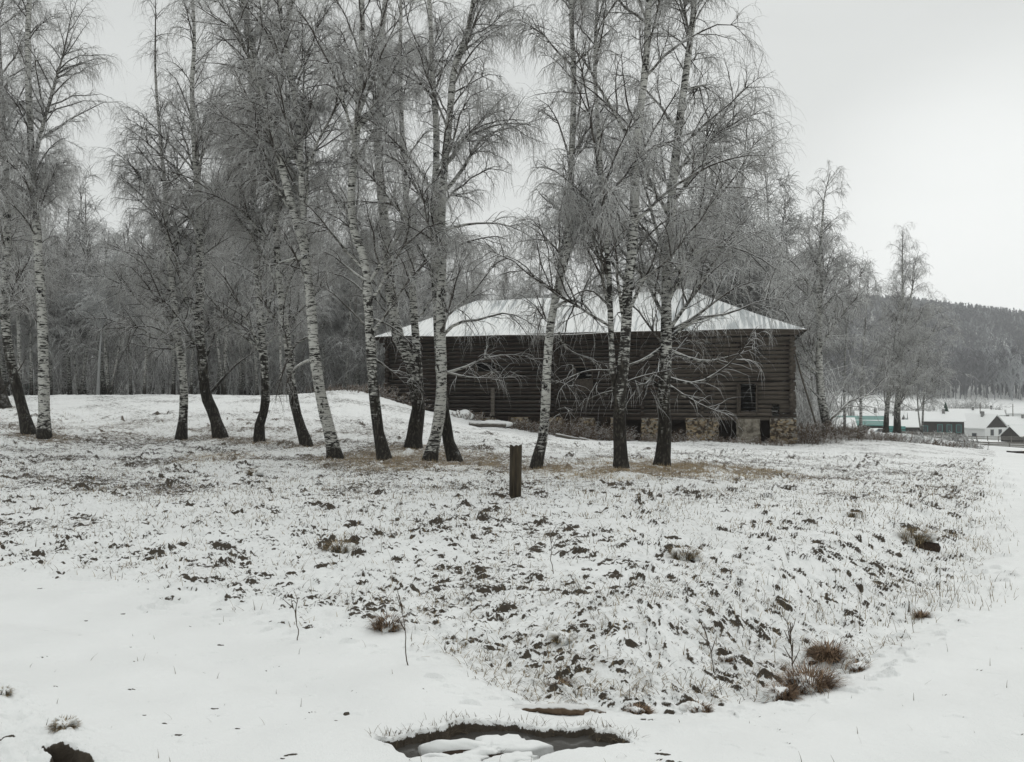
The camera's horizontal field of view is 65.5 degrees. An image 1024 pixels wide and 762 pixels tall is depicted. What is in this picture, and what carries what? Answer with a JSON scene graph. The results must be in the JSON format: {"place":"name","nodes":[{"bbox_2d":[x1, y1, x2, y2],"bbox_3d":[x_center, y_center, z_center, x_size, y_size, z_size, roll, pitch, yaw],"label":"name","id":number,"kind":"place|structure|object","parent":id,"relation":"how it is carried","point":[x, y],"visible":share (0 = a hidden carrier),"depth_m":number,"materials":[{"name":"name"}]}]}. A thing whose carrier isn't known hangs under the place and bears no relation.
{"place":"outdoors","nodes":[
{"label":"outdoors","id":0,"kind":"place"},
{"bbox_2d":[0,308,1023,761],"bbox_3d":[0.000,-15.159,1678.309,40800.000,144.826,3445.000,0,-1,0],"label":"ground","id":1,"kind":"structure","parent":0,"point":[70,644],"depth_m":6.44,"materials":[{"name":"snow"}]},
{"bbox_2d":[0,245,36,355],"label":"birch tree","id":2,"kind":"object","parent":1,"relation":"on","point":[15,328],"visible":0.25,"depth_m":51.34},
{"bbox_2d":[0,133,52,382],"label":"birch tree","id":3,"kind":"object","parent":1,"relation":"on","point":[18,337],"visible":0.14,"depth_m":50.27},
{"bbox_2d":[0,0,84,408],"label":"birch tree","id":4,"kind":"object","parent":1,"relation":"on","point":[4,401],"visible":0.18,"depth_m":34.26,"materials":[{"name":"grey plant"}]},
{"bbox_2d":[0,1,91,434],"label":"birch tree","id":5,"kind":"object","parent":1,"relation":"on","point":[26,425],"visible":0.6,"depth_m":24.53,"materials":[{"name":"grey plant"}]},
{"bbox_2d":[11,174,82,394],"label":"birch tree","id":6,"kind":"object","parent":1,"relation":"on","point":[31,364],"visible":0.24,"depth_m":52.02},
{"bbox_2d":[12,225,88,394],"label":"birch tree","id":7,"kind":"object","parent":1,"relation":"on","point":[50,371],"visible":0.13,"depth_m":54.38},
{"bbox_2d":[15,184,94,394],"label":"birch tree","id":8,"kind":"object","parent":1,"relation":"on","point":[69,385],"visible":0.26,"depth_m":55.07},
{"bbox_2d":[11,162,112,394],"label":"birch tree","id":9,"kind":"object","parent":1,"relation":"on","point":[70,252],"visible":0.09,"depth_m":67.68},
{"bbox_2d":[45,715,81,732],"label":"grass tussock","id":10,"kind":"object","parent":1,"relation":"on","point":[60,722],"depth_m":3.77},
{"bbox_2d":[0,0,134,439],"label":"birch tree","id":11,"kind":"object","parent":1,"relation":"on","point":[36,209],"visible":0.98,"depth_m":24.01,"materials":[{"name":"grey plant"}]},
{"bbox_2d":[46,164,118,394],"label":"birch tree","id":12,"kind":"object","parent":1,"relation":"on","point":[85,391],"visible":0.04,"depth_m":71.27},
{"bbox_2d":[24,248,150,394],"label":"birch tree","id":13,"kind":"object","parent":1,"relation":"on","point":[81,388],"visible":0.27,"depth_m":54.12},
{"bbox_2d":[27,188,162,394],"bbox_3d":[-30.347,-6.107,57.675,10.089,16.084,13.283,0,-1,-3],"label":"birch tree","id":14,"kind":"object","parent":1,"relation":"on","point":[86,226],"visible":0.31,"depth_m":57.78,"materials":[{"name":"plant"}]},
{"bbox_2d":[51,244,138,394],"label":"young tree","id":15,"kind":"object","parent":1,"relation":"on","point":[97,299],"visible":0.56,"depth_m":47.21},
{"bbox_2d":[22,234,168,394],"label":"birch tree","id":16,"kind":"object","parent":1,"relation":"on","point":[109,388],"visible":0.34,"depth_m":52.81,"materials":[{"name":"plant"}]},
{"bbox_2d":[92,240,155,394],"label":"birch tree","id":17,"kind":"object","parent":1,"relation":"on","point":[130,381],"visible":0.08,"depth_m":58.54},
{"bbox_2d":[102,204,166,394],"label":"birch tree","id":18,"kind":"object","parent":1,"relation":"on","point":[126,226],"visible":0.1,"depth_m":78.31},
{"bbox_2d":[124,231,176,393],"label":"birch tree","id":19,"kind":"object","parent":1,"relation":"on","point":[147,343],"visible":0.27,"depth_m":49.78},
{"bbox_2d":[60,0,241,439],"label":"birch tree","id":20,"kind":"object","parent":1,"relation":"on","point":[181,433],"visible":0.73,"depth_m":25.78,"materials":[{"name":"grey plant"}]},
{"bbox_2d":[93,190,237,394],"bbox_3d":[-23.650,-6.203,54.992,10.047,15.788,9.446,1,-2,-34],"label":"birch tree","id":21,"kind":"object","parent":1,"relation":"on","point":[173,381],"visible":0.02,"depth_m":54.53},
{"bbox_2d":[148,228,215,362],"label":"birch tree","id":22,"kind":"object","parent":1,"relation":"on","point":[186,306],"visible":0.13,"depth_m":50.83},
{"bbox_2d":[96,0,270,438],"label":"birch tree","id":23,"kind":"object","parent":1,"relation":"on","point":[218,430],"visible":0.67,"depth_m":25.83,"materials":[{"name":"grey plant"}]},
{"bbox_2d":[150,192,227,393],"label":"birch tree","id":24,"kind":"object","parent":1,"relation":"on","point":[191,374],"visible":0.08,"depth_m":52.66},
{"bbox_2d":[184,163,247,394],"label":"birch tree","id":25,"kind":"object","parent":1,"relation":"on","point":[218,387],"visible":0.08,"depth_m":59.59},
{"bbox_2d":[150,161,290,394],"bbox_3d":[-18.896,-7.050,52.279,9.961,17.369,9.364,0,-1,18],"label":"birch tree","id":26,"kind":"object","parent":1,"relation":"on","point":[222,374],"visible":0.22,"depth_m":52.46,"materials":[{"name":"plant"}]},
{"bbox_2d":[131,0,360,442],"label":"birch tree","id":27,"kind":"object","parent":1,"relation":"on","point":[259,425],"visible":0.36,"depth_m":24.75,"materials":[{"name":"grey plant"}]},
{"bbox_2d":[204,228,306,394],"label":"birch tree","id":28,"kind":"object","parent":1,"relation":"on","point":[241,384],"visible":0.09,"depth_m":57.85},
{"bbox_2d":[224,230,306,394],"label":"birch tree","id":29,"kind":"object","parent":1,"relation":"on","point":[256,372],"visible":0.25,"depth_m":54.43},
{"bbox_2d":[156,0,376,446],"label":"birch tree","id":30,"kind":"object","parent":1,"relation":"on","point":[303,434],"visible":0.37,"depth_m":24.26,"materials":[{"name":"grey plant"}]},
{"bbox_2d":[144,0,410,458],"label":"birch tree","id":31,"kind":"object","parent":1,"relation":"on","point":[268,129],"visible":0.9,"depth_m":21.45,"materials":[{"name":"grey plant"}]},
{"bbox_2d":[232,185,335,394],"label":"birch tree","id":32,"kind":"object","parent":1,"relation":"on","point":[280,358],"visible":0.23,"depth_m":51.40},
{"bbox_2d":[227,213,348,394],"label":"birch tree","id":33,"kind":"object","parent":1,"relation":"on","point":[319,316],"visible":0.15,"depth_m":54.52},
{"bbox_2d":[267,223,349,393],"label":"birch tree","id":34,"kind":"object","parent":1,"relation":"on","point":[302,374],"visible":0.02,"depth_m":64.77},
{"bbox_2d":[265,193,364,392],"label":"birch tree","id":35,"kind":"object","parent":1,"relation":"on","point":[318,295],"visible":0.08,"depth_m":59.67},
{"bbox_2d":[289,197,360,384],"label":"birch tree","id":36,"kind":"object","parent":1,"relation":"on","point":[323,353],"visible":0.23,"depth_m":58.80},
{"bbox_2d":[292,185,372,384],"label":"birch tree","id":37,"kind":"object","parent":1,"relation":"on","point":[338,288],"visible":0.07,"depth_m":67.51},
{"bbox_2d":[317,536,361,553],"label":"grass tussock","id":38,"kind":"object","parent":1,"relation":"on","point":[336,546],"depth_m":8.20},
{"bbox_2d":[300,173,380,387],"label":"birch tree","id":39,"kind":"object","parent":1,"relation":"on","point":[330,345],"visible":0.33,"depth_m":58.61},
{"bbox_2d":[326,254,380,386],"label":"birch tree","id":40,"kind":"object","parent":1,"relation":"on","point":[341,357],"visible":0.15,"depth_m":63.96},
{"bbox_2d":[306,382,409,394],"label":"shrub","id":41,"kind":"object","parent":1,"relation":"on","point":[353,388],"visible":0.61,"depth_m":44.56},
{"bbox_2d":[319,195,397,389],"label":"birch tree","id":42,"kind":"object","parent":1,"relation":"on","point":[355,324],"visible":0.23,"depth_m":59.66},
{"bbox_2d":[322,198,408,377],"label":"birch tree","id":43,"kind":"object","parent":1,"relation":"on","point":[356,353],"visible":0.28,"depth_m":57.67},
{"bbox_2d":[256,0,489,460],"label":"birch tree","id":44,"kind":"object","parent":1,"relation":"on","point":[382,450],"visible":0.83,"depth_m":20.47,"materials":[{"name":"grey plant"}]},
{"bbox_2d":[364,608,407,632],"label":"grass tussock","id":45,"kind":"object","parent":1,"relation":"on","point":[388,623],"depth_m":5.41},
{"bbox_2d":[332,217,448,360],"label":"birch tree","id":46,"kind":"object","parent":1,"relation":"on","point":[376,288],"visible":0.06,"depth_m":65.46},
{"bbox_2d":[360,239,422,375],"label":"birch tree","id":47,"kind":"object","parent":1,"relation":"on","point":[382,331],"visible":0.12,"depth_m":59.79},
{"bbox_2d":[296,0,492,449],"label":"birch tree","id":48,"kind":"object","parent":1,"relation":"on","point":[413,365],"visible":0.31,"depth_m":23.95,"materials":[{"name":"grey plant"}]},
{"bbox_2d":[345,192,451,320],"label":"birch tree","id":49,"kind":"object","parent":1,"relation":"on","point":[415,262],"visible":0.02,"depth_m":70.52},
{"bbox_2d":[374,259,432,375],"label":"birch tree","id":50,"kind":"object","parent":1,"relation":"on","point":[405,318],"visible":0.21,"depth_m":57.33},
{"bbox_2d":[384,247,450,328],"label":"birch tree","id":51,"kind":"object","parent":1,"relation":"on","point":[420,305],"visible":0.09,"depth_m":64.49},
{"bbox_2d":[326,0,545,461],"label":"birch tree","id":52,"kind":"object","parent":1,"relation":"on","point":[452,452],"visible":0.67,"depth_m":21.15,"materials":[{"name":"grey plant"}]},
{"bbox_2d":[307,0,567,461],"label":"birch tree","id":53,"kind":"object","parent":1,"relation":"on","point":[443,313],"visible":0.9,"depth_m":20.36,"materials":[{"name":"grey plant"}]},
{"bbox_2d":[6,307,881,435],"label":"undergrowth","id":54,"kind":"object","parent":1,"relation":"on","point":[232,383],"visible":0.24,"depth_m":65.27,"materials":[{"name":"plant"}]},
{"bbox_2d":[447,252,509,310],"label":"birch tree","id":55,"kind":"object","parent":1,"relation":"on","point":[478,299],"visible":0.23,"depth_m":62.75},
{"bbox_2d":[396,731,611,757],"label":"water","id":56,"kind":"structure","parent":1,"relation":"on","point":[559,743],"depth_m":3.81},
{"bbox_2d":[422,753,488,760],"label":"snow mound","id":57,"kind":"object","parent":56,"relation":"on","point":[473,757],"visible":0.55,"depth_m":3.55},
{"bbox_2d":[418,734,553,757],"bbox_3d":[-0.117,1.703,3.651,0.636,0.127,0.257,0,-1,0],"label":"snow mound","id":58,"kind":"object","parent":56,"relation":"on","point":[491,745],"visible":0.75,"depth_m":3.63,"materials":[{"name":"snow"}]},
{"bbox_2d":[482,751,538,761],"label":"snow mound","id":59,"kind":"object","parent":56,"relation":"on","point":[515,756],"visible":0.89,"depth_m":3.52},
{"bbox_2d":[481,249,530,358],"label":"birch tree","id":60,"kind":"object","parent":1,"relation":"on","point":[503,286],"visible":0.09,"depth_m":68.57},
{"bbox_2d":[509,444,521,498],"bbox_3d":[0.053,1.523,12.606,0.192,1.042,0.164,0,-1,-20],"label":"wooden post","id":61,"kind":"object","parent":1,"relation":"on","point":[515,472],"visible":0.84,"depth_m":12.54,"materials":[{"name":"brown wood"}]},
{"bbox_2d":[504,240,553,358],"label":"birch tree","id":62,"kind":"object","parent":1,"relation":"on","point":[513,291],"visible":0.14,"depth_m":66.40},
{"bbox_2d":[509,238,567,382],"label":"birch tree","id":63,"kind":"object","parent":1,"relation":"on","point":[546,295],"visible":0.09,"depth_m":60.43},
{"bbox_2d":[59,294,1023,400],"bbox_3d":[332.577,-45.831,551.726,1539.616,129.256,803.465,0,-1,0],"label":"forest","id":64,"kind":"object","parent":1,"relation":"on","point":[1001,366],"visible":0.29,"depth_m":574.37,"materials":[{"name":"plant"}]},
{"bbox_2d":[515,252,567,298],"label":"birch tree","id":65,"kind":"object","parent":1,"relation":"on","point":[526,294],"visible":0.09,"depth_m":59.72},
{"bbox_2d":[508,703,605,715],"bbox_3d":[0.239,1.748,4.250,0.524,0.068,0.086,0,-1,6],"label":"rotten log","id":66,"kind":"object","parent":1,"relation":"on","point":[569,709],"visible":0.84,"depth_m":4.22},
{"bbox_2d":[547,629,577,646],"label":"grass tussock","id":67,"kind":"object","parent":1,"relation":"on","point":[562,637],"depth_m":5.40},
{"bbox_2d":[524,414,607,437],"bbox_3d":[3.170,2.586,44.668,4.836,1.710,4.492,-1,-2,30],"label":"shrub","id":68,"kind":"object","parent":1,"relation":"on","point":[563,430],"visible":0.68,"depth_m":44.20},
{"bbox_2d":[476,0,656,468],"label":"birch tree","id":69,"kind":"object","parent":1,"relation":"on","point":[537,459],"visible":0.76,"depth_m":18.25,"materials":[{"name":"grey plant"}]},
{"bbox_2d":[375,289,806,443],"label":"log barn","id":70,"kind":"structure","parent":1,"relation":"on","point":[777,390],"depth_m":46.62,"materials":[{"name":"wood logs"},{"name":"snow"},{"name":"stone"}]},
{"bbox_2d":[475,360,496,381],"bbox_3d":[-1.557,-0.581,48.041,1.349,1.300,0.250,0,-1,15],"label":"window","id":71,"kind":"structure","parent":70,"relation":"in","point":[480,373],"depth_m":48.07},
{"bbox_2d":[574,366,592,390],"bbox_3d":[4.195,-0.133,46.508,1.085,1.451,0.250,0,-1,15],"label":"window","id":72,"kind":"structure","parent":70,"relation":"in","point":[587,384],"depth_m":46.53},
{"bbox_2d":[737,382,756,415],"bbox_3d":[13.022,0.993,44.129,1.095,1.845,0.220,0,-1,15],"label":"window","id":73,"kind":"structure","parent":70,"relation":"in","point":[738,383],"depth_m":44.15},
{"bbox_2d":[741,341,753,359],"bbox_3d":[13.059,-1.673,44.186,0.685,1.066,0.230,0,-1,15],"label":"window","id":74,"kind":"structure","parent":70,"relation":"in","point":[747,355],"depth_m":44.23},
{"bbox_2d":[549,422,635,440],"bbox_3d":[4.465,2.829,44.457,4.962,1.282,3.078,0,-1,0],"label":"shrub","id":75,"kind":"object","parent":1,"relation":"on","point":[578,435],"visible":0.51,"depth_m":43.94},
{"bbox_2d":[580,423,643,440],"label":"shrub","id":76,"kind":"object","parent":1,"relation":"on","point":[611,437],"visible":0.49,"depth_m":43.79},
{"bbox_2d":[454,0,804,468],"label":"birch tree","id":77,"kind":"object","parent":1,"relation":"on","point":[619,380],"visible":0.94,"depth_m":17.46,"materials":[{"name":"grey plant"}]},
{"bbox_2d":[620,700,657,714],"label":"grass tussock","id":78,"kind":"object","parent":1,"relation":"on","point":[636,709],"depth_m":4.25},
{"bbox_2d":[655,427,708,442],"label":"shrub","id":79,"kind":"object","parent":1,"relation":"on","point":[679,438],"visible":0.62,"depth_m":42.45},
{"bbox_2d":[664,543,702,562],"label":"grass tussock","id":80,"kind":"object","parent":1,"relation":"on","point":[682,553],"depth_m":7.85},
{"bbox_2d":[555,0,829,465],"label":"birch tree","id":81,"kind":"object","parent":1,"relation":"on","point":[663,444],"visible":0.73,"depth_m":18.97,"materials":[{"name":"grey plant"}]},
{"bbox_2d":[615,108,771,295],"bbox_3d":[13.113,-7.520,57.710,10.438,24.970,9.438,0,-1,-14],"label":"birch tree","id":82,"kind":"object","parent":1,"relation":"on","point":[691,184],"visible":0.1,"depth_m":57.03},
{"bbox_2d":[679,699,714,712],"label":"grass tussock","id":83,"kind":"object","parent":1,"relation":"on","point":[694,707],"depth_m":4.36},
{"bbox_2d":[615,118,799,408],"bbox_3d":[12.855,-6.657,52.774,13.024,22.587,13.854,0,-1,-13],"label":"birch tree","id":84,"kind":"object","parent":1,"relation":"on","point":[758,217],"visible":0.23,"depth_m":52.43,"materials":[{"name":"plant"}]},
{"bbox_2d":[623,75,807,314],"bbox_3d":[14.611,-8.980,57.011,10.435,28.373,15.857,-1,-2,38],"label":"birch tree","id":85,"kind":"object","parent":1,"relation":"on","point":[783,184],"visible":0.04,"depth_m":58.44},
{"bbox_2d":[655,173,841,407],"bbox_3d":[14.881,-5.031,54.545,14.288,19.398,10.852,0,-1,-4],"label":"birch tree","id":86,"kind":"object","parent":1,"relation":"on","point":[739,298],"visible":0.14,"depth_m":53.58,"materials":[{"name":"plant"}]},
{"bbox_2d":[742,142,816,361],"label":"birch tree","id":87,"kind":"object","parent":1,"relation":"on","point":[790,232],"visible":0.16,"depth_m":61.39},
{"bbox_2d":[758,678,807,701],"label":"grass tussock","id":88,"kind":"object","parent":1,"relation":"on","point":[769,693],"depth_m":4.49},
{"bbox_2d":[734,220,838,407],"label":"birch tree","id":89,"kind":"object","parent":1,"relation":"on","point":[748,308],"visible":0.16,"depth_m":55.11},
{"bbox_2d":[758,180,848,407],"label":"birch tree","id":90,"kind":"object","parent":1,"relation":"on","point":[789,216],"visible":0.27,"depth_m":65.33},
{"bbox_2d":[761,417,846,444],"bbox_3d":[16.266,2.811,43.742,3.913,1.667,3.178,0,-1,-18],"label":"shrub","id":91,"kind":"object","parent":1,"relation":"on","point":[813,438],"visible":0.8,"depth_m":43.26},
{"bbox_2d":[762,186,848,417],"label":"birch tree","id":92,"kind":"object","parent":1,"relation":"on","point":[782,204],"visible":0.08,"depth_m":69.67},
{"bbox_2d":[769,382,844,433],"bbox_3d":[18.517,2.076,51.955,6.560,4.022,5.476,0,-1,0],"label":"shrub","id":93,"kind":"object","parent":1,"relation":"on","point":[803,414],"visible":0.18,"depth_m":52.11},
{"bbox_2d":[764,654,853,696],"bbox_3d":[1.734,1.758,4.647,0.512,0.274,0.457,1,-1,-26],"label":"grass tussock","id":94,"kind":"object","parent":1,"relation":"on","point":[811,682],"depth_m":4.63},
{"bbox_2d":[793,630,854,669],"bbox_3d":[2.071,1.789,5.248,0.402,0.261,0.398,1,-2,-38],"label":"grass tussock","id":95,"kind":"object","parent":1,"relation":"on","point":[821,653],"depth_m":5.23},
{"bbox_2d":[749,159,908,431],"bbox_3d":[18.558,-4.618,46.559,11.330,16.960,7.726,0,-1,0],"label":"birch tree","id":96,"kind":"object","parent":1,"relation":"on","point":[819,282],"visible":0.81,"depth_m":46.79,"materials":[{"name":"grey plant"}]},
{"bbox_2d":[789,194,879,418],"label":"birch tree","id":97,"kind":"object","parent":1,"relation":"on","point":[845,319],"visible":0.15,"depth_m":79.53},
{"bbox_2d":[797,414,881,441],"bbox_3d":[18.263,2.641,45.266,5.223,1.556,3.940,1,-1,-21],"label":"shrub","id":98,"kind":"object","parent":1,"relation":"on","point":[839,432],"visible":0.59,"depth_m":45.16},
{"bbox_2d":[822,247,869,428],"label":"birch tree","id":99,"kind":"object","parent":1,"relation":"on","point":[845,367],"visible":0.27,"depth_m":83.53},
{"bbox_2d":[845,659,871,672],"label":"grass tussock","id":100,"kind":"object","parent":1,"relation":"on","point":[855,666],"depth_m":4.93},
{"bbox_2d":[836,416,883,432],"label":"shed","id":101,"kind":"structure","parent":1,"relation":"on","point":[874,424],"depth_m":132.44,"materials":[{"name":"teal paint"}]},
{"bbox_2d":[832,262,907,434],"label":"birch tree","id":102,"kind":"object","parent":1,"relation":"on","point":[877,372],"visible":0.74,"depth_m":77.64,"materials":[{"name":"plant"}]},
{"bbox_2d":[889,419,920,433],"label":"shed","id":103,"kind":"structure","parent":1,"relation":"on","point":[911,425],"depth_m":169.55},
{"bbox_2d":[848,221,967,432],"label":"birch tree","id":104,"kind":"object","parent":1,"relation":"on","point":[906,329],"visible":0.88,"depth_m":84.45,"materials":[{"name":"grey plant"}]},
{"bbox_2d":[894,524,941,552],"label":"grass tussock","id":105,"kind":"object","parent":1,"relation":"on","point":[927,539],"depth_m":9.20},
{"bbox_2d":[865,317,978,435],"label":"birch tree","id":106,"kind":"object","parent":1,"relation":"on","point":[933,382],"visible":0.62,"depth_m":88.74,"materials":[{"name":"plant"}]},
{"bbox_2d":[881,430,965,446],"bbox_3d":[30.217,4.285,59.526,6.165,1.306,5.115,1,-1,-23],"label":"shrub","id":107,"kind":"object","parent":1,"relation":"on","point":[915,440],"visible":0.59,"depth_m":59.55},
{"bbox_2d":[907,408,965,437],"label":"house","id":108,"kind":"structure","parent":1,"relation":"on","point":[943,420],"depth_m":174.84,"materials":[{"name":"white paint"}]},
{"bbox_2d":[907,439,976,447],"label":"shrub","id":109,"kind":"object","parent":1,"relation":"on","point":[935,442],"visible":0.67,"depth_m":51.78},
{"bbox_2d":[936,397,990,410],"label":"shrub","id":110,"kind":"object","parent":1,"relation":"on","point":[964,406],"visible":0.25,"depth_m":261.45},
{"bbox_2d":[926,394,1012,409],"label":"shrub","id":111,"kind":"object","parent":1,"relation":"on","point":[971,399],"visible":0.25,"depth_m":266.99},
{"bbox_2d":[964,411,1007,439],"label":"house","id":112,"kind":"structure","parent":1,"relation":"on","point":[993,426],"depth_m":181.37,"materials":[{"name":"white"}]},
{"bbox_2d":[959,440,1023,447],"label":"fence","id":113,"kind":"object","parent":1,"relation":"on","point":[1013,444],"visible":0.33,"depth_m":111.80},
{"bbox_2d":[998,425,1023,441],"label":"shed","id":114,"kind":"structure","parent":1,"relation":"on","point":[1016,432],"depth_m":163.90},
{"bbox_2d":[1000,414,1023,425],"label":"house","id":115,"kind":"structure","parent":1,"relation":"on","point":[1013,420],"depth_m":203.47,"materials":[{"name":"white"}]},
{"bbox_2d":[0,0,1023,370],"label":"sky","id":116,"kind":"structure","parent":0,"point":[920,103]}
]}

